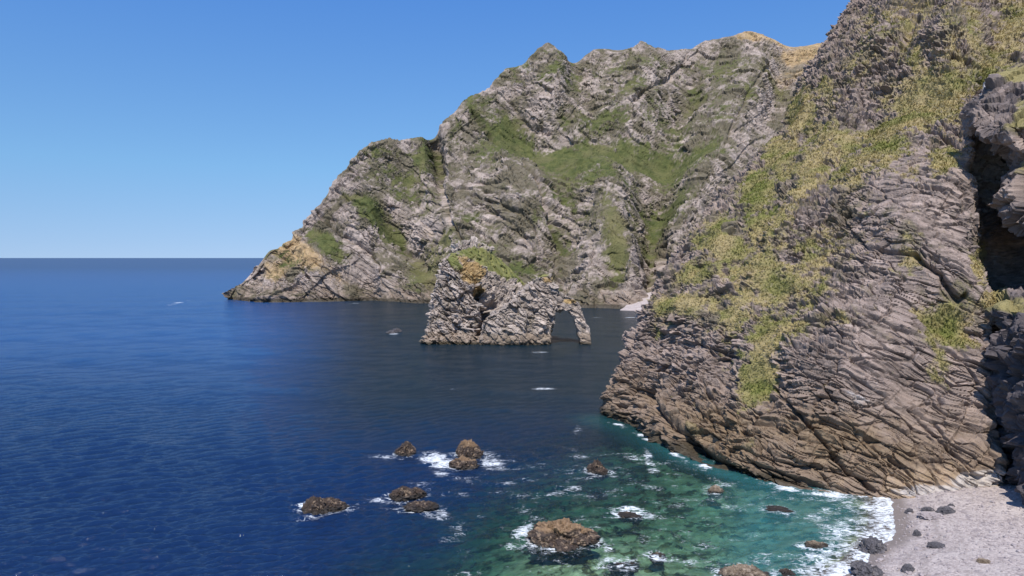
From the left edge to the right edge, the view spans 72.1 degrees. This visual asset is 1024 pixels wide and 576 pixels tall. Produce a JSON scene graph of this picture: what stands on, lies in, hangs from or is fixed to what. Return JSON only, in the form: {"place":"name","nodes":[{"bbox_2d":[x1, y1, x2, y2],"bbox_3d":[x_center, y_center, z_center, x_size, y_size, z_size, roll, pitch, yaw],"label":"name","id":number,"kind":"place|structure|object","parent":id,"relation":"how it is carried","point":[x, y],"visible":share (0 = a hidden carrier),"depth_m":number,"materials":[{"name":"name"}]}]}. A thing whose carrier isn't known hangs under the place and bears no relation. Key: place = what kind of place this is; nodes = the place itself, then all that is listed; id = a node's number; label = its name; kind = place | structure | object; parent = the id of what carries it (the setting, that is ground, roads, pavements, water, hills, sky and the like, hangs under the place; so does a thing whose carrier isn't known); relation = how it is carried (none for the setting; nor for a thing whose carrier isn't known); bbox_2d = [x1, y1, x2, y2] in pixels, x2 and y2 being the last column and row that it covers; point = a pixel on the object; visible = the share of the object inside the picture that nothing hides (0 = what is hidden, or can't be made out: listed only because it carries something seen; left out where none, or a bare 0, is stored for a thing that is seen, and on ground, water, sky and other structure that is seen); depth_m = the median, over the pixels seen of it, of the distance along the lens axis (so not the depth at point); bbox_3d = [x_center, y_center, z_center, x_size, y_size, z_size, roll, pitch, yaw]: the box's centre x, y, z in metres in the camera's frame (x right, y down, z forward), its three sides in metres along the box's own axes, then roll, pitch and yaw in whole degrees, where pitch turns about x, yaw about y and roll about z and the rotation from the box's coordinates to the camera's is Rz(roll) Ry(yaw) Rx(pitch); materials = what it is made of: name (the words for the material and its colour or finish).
{"place":"outdoors","nodes":[
{"label":"outdoors","id":0,"kind":"place"},
{"bbox_2d":[0,0,849,257],"label":"sky","id":1,"kind":"structure","parent":0,"point":[129,128],"materials":[{"name":"blue"}]},
{"bbox_2d":[0,258,895,575],"bbox_3d":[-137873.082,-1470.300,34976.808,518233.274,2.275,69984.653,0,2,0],"label":"sea","id":2,"kind":"structure","parent":0,"point":[170,416],"depth_m":157.13,"materials":[{"name":"liquid"}]},
{"bbox_2d":[301,495,349,514],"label":"sea rock","id":3,"kind":"object","parent":2,"relation":"in","point":[313,505],"visible":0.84,"depth_m":111.50,"materials":[{"name":"stone"}]},
{"bbox_2d":[385,328,401,333],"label":"sea rock","id":4,"kind":"object","parent":2,"relation":"in","point":[396,330],"visible":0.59,"depth_m":373.49,"materials":[{"name":"stone"}]},
{"bbox_2d":[394,441,415,456],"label":"sea rock","id":5,"kind":"object","parent":2,"relation":"in","point":[407,448],"visible":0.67,"depth_m":143.18,"materials":[{"name":"stone"}]},
{"bbox_2d":[389,486,426,501],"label":"sea rock","id":6,"kind":"object","parent":2,"relation":"in","point":[403,493],"visible":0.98,"depth_m":117.74,"materials":[{"name":"stone"}]},
{"bbox_2d":[403,500,438,512],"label":"sea rock","id":7,"kind":"object","parent":2,"relation":"in","point":[415,506],"visible":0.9,"depth_m":112.48,"materials":[{"name":"stone"}]},
{"bbox_2d":[448,439,483,469],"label":"sea rock","id":8,"kind":"object","parent":2,"relation":"in","point":[469,452],"visible":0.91,"depth_m":140.43,"materials":[{"name":"stone"}]},
{"bbox_2d":[419,235,590,345],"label":"sea arch","id":9,"kind":"structure","parent":2,"relation":"in","point":[482,294],"depth_m":326.68,"materials":[{"name":"grey stone"}]},
{"bbox_2d":[586,458,607,474],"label":"sea rock","id":10,"kind":"object","parent":2,"relation":"in","point":[596,466],"visible":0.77,"depth_m":131.47,"materials":[{"name":"stone"}]},
{"bbox_2d":[607,561,639,575],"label":"sea rock","id":11,"kind":"object","parent":2,"relation":"in","point":[614,570],"visible":1,"depth_m":90.57,"materials":[{"name":"stone"}]},
{"bbox_2d":[617,511,642,525],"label":"sea rock","id":12,"kind":"object","parent":2,"relation":"in","point":[633,518],"visible":0.99,"depth_m":108.86,"materials":[{"name":"stone"}]},
{"bbox_2d":[649,552,665,565],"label":"sea rock","id":13,"kind":"object","parent":2,"relation":"in","point":[662,556],"visible":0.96,"depth_m":94.02,"materials":[{"name":"stone"}]},
{"bbox_2d":[707,485,723,499],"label":"sea rock","id":14,"kind":"object","parent":2,"relation":"in","point":[716,489],"visible":0.99,"depth_m":119.83,"materials":[{"name":"brown stone"}]},
{"bbox_2d":[718,563,770,575],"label":"sea rock","id":15,"kind":"object","parent":2,"relation":"in","point":[739,569],"visible":1,"depth_m":88.50,"materials":[{"name":"brown stone"}]},
{"bbox_2d":[765,505,793,512],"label":"sea rock","id":16,"kind":"object","parent":2,"relation":"in","point":[777,508],"visible":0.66,"depth_m":111.85,"materials":[{"name":"stone"}]},
{"bbox_2d":[778,568,795,575],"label":"sea rock","id":17,"kind":"object","parent":2,"relation":"in","point":[786,572],"visible":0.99,"depth_m":88.80,"materials":[{"name":"stone"}]},
{"bbox_2d":[804,540,827,548],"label":"sea rock","id":18,"kind":"object","parent":2,"relation":"in","point":[814,544],"visible":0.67,"depth_m":97.44,"materials":[{"name":"brown stone"}]},
{"bbox_2d":[222,31,821,308],"bbox_3d":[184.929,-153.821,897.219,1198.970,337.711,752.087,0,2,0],"label":"headland","id":19,"kind":"structure","parent":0,"point":[596,178],"depth_m":703.15,"materials":[{"name":"grey stone"}]},
{"bbox_2d":[621,292,651,310],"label":"cove beach","id":20,"kind":"structure","parent":0,"point":[634,306],"depth_m":544.66,"materials":[{"name":"white sand"}]},
{"bbox_2d":[469,448,868,575],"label":"seabed","id":21,"kind":"structure","parent":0,"point":[690,516],"depth_m":111.63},
{"bbox_2d":[525,517,601,560],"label":"sea rock","id":22,"kind":"object","parent":21,"relation":"on","point":[567,539],"visible":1,"depth_m":97.59,"materials":[{"name":"stone"}]},
{"bbox_2d":[599,0,1023,499],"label":"cliff","id":23,"kind":"structure","parent":0,"point":[882,412],"depth_m":149.23,"materials":[{"name":"stone"}]},
{"bbox_2d":[645,0,1023,446],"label":"grass tufts","id":24,"kind":"object","parent":23,"relation":"on","point":[943,168],"visible":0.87,"depth_m":177.56,"materials":[{"name":"green plant"}]},
{"bbox_2d":[816,475,1023,575],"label":"beach","id":25,"kind":"structure","parent":0,"point":[996,557],"depth_m":98.58,"materials":[{"name":"grey gravel"}]},
{"bbox_2d":[850,560,884,575],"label":"boulder","id":26,"kind":"object","parent":25,"relation":"on","point":[861,568],"visible":1,"depth_m":87.75,"materials":[{"name":"stone"}]},
{"bbox_2d":[858,535,886,554],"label":"boulder","id":27,"kind":"object","parent":25,"relation":"on","point":[871,545],"visible":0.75,"depth_m":95.38,"materials":[{"name":"stone"}]},
{"bbox_2d":[901,563,914,572],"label":"boulder","id":28,"kind":"object","parent":25,"relation":"on","point":[907,567],"visible":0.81,"depth_m":87.37,"materials":[{"name":"stone"}]},
{"bbox_2d":[905,508,913,513],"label":"boulder","id":29,"kind":"object","parent":25,"relation":"on","point":[909,510],"visible":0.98,"depth_m":109.27,"materials":[{"name":"stone"}]},
{"bbox_2d":[913,529,921,535],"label":"boulder","id":30,"kind":"object","parent":25,"relation":"on","point":[916,532],"visible":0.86,"depth_m":100.13,"materials":[{"name":"stone"}]},
{"bbox_2d":[921,506,934,511],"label":"boulder","id":31,"kind":"object","parent":25,"relation":"on","point":[926,508],"visible":0.66,"depth_m":108.75,"materials":[{"name":"stone"}]},
{"bbox_2d":[917,511,943,519],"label":"boulder","id":32,"kind":"object","parent":25,"relation":"on","point":[925,515],"visible":0.97,"depth_m":105.61,"materials":[{"name":"stone"}]},
{"bbox_2d":[927,541,944,548],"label":"boulder","id":33,"kind":"object","parent":25,"relation":"on","point":[935,545],"visible":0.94,"depth_m":94.47,"materials":[{"name":"stone"}]},
{"bbox_2d":[935,506,955,514],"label":"boulder","id":34,"kind":"object","parent":25,"relation":"on","point":[942,510],"visible":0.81,"depth_m":106.59,"materials":[{"name":"stone"}]},
{"bbox_2d":[976,558,990,563],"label":"boulder","id":35,"kind":"object","parent":25,"relation":"on","point":[982,560],"visible":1,"depth_m":87.40,"materials":[{"name":"brown stone"}]},
{"bbox_2d":[958,66,1023,504],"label":"buttress","id":36,"kind":"structure","parent":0,"point":[991,115],"depth_m":136.21,"materials":[{"name":"grey stone"}]}
]}

